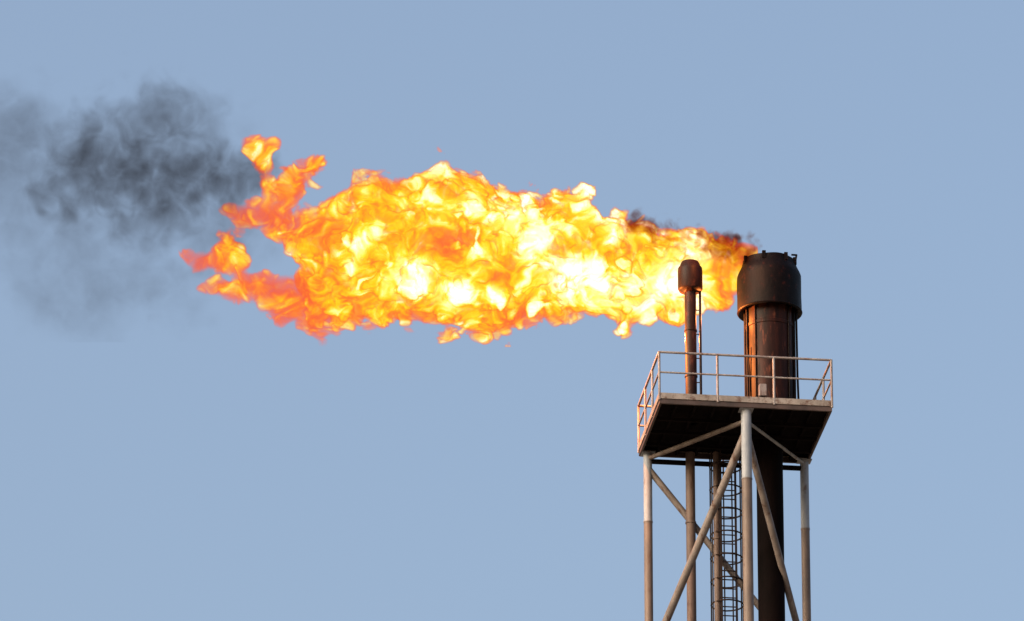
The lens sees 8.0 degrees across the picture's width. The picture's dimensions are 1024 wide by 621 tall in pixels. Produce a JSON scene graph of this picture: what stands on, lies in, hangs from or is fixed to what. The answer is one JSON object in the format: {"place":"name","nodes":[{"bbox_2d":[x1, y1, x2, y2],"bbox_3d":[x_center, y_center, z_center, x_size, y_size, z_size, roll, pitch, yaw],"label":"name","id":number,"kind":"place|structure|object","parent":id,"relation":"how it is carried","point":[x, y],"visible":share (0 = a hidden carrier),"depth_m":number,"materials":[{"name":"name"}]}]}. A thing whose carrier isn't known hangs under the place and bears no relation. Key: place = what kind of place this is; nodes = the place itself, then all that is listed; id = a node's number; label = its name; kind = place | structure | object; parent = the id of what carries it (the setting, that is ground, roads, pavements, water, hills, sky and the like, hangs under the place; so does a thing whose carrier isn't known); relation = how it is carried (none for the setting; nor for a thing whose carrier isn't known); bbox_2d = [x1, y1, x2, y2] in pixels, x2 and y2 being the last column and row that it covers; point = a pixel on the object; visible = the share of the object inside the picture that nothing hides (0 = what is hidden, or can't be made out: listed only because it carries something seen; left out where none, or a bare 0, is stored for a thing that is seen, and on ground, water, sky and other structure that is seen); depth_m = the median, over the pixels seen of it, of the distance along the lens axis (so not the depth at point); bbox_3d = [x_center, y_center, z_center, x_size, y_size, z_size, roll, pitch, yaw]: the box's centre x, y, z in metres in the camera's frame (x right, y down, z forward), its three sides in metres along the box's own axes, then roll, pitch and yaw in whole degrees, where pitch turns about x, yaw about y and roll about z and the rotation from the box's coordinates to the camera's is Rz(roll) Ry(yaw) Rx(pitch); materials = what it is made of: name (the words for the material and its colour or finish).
{"place":"outdoors","nodes":[
{"label":"outdoors","id":0,"kind":"place"},
{"bbox_2d":[0,0,1023,620],"label":"sky","id":1,"kind":"structure","parent":0,"point":[310,310],"materials":[{"name":"blue"}]},
{"bbox_2d":[737,250,801,620],"bbox_3d":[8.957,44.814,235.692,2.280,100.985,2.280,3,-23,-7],"label":"flare stack","id":2,"kind":"object","parent":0,"point":[769,307],"visible":0.93,"depth_m":252.94,"materials":[{"name":"brown metal"}]},
{"label":"ground","id":3,"kind":"structure","parent":0,"visible":0},
{"bbox_2d":[678,259,702,620],"bbox_3d":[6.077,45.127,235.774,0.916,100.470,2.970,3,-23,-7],"label":"vent pipe","id":4,"kind":"object","parent":3,"relation":"on","point":[690,280],"visible":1,"depth_m":252.92,"materials":[{"name":"metal"}]},
{"bbox_2d":[638,392,831,620],"bbox_3d":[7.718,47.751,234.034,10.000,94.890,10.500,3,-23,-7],"label":"flare tower","id":5,"kind":"structure","parent":3,"relation":"on","point":[735,426],"depth_m":251.24,"materials":[{"name":"grey metal"}]},
{"bbox_2d":[713,451,720,620],"bbox_3d":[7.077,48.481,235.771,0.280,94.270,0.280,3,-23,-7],"label":"gas line","id":6,"kind":"object","parent":5,"relation":"attached to","point":[717,595],"visible":1,"depth_m":252.37,"materials":[{"name":"paint"}]},
{"bbox_2d":[709,450,743,620],"bbox_3d":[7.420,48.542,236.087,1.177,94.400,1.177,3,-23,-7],"label":"caged ladder","id":7,"kind":"object","parent":5,"relation":"attached to","point":[735,563],"visible":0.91,"depth_m":252.68,"materials":[{"name":"metal"}]},
{"bbox_2d":[637,351,832,452],"bbox_3d":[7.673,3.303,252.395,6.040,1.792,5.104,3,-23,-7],"label":"safety railing","id":8,"kind":"object","parent":5,"relation":"on","point":[717,375],"visible":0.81,"depth_m":250.44,"materials":[{"name":"metal"}]},
{"bbox_2d":[759,384,766,396],"bbox_3d":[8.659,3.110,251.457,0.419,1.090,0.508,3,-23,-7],"label":"junction box","id":9,"kind":"object","parent":5,"relation":"on","point":[762,390],"visible":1,"depth_m":251.33,"materials":[{"name":"paint"}]}
]}

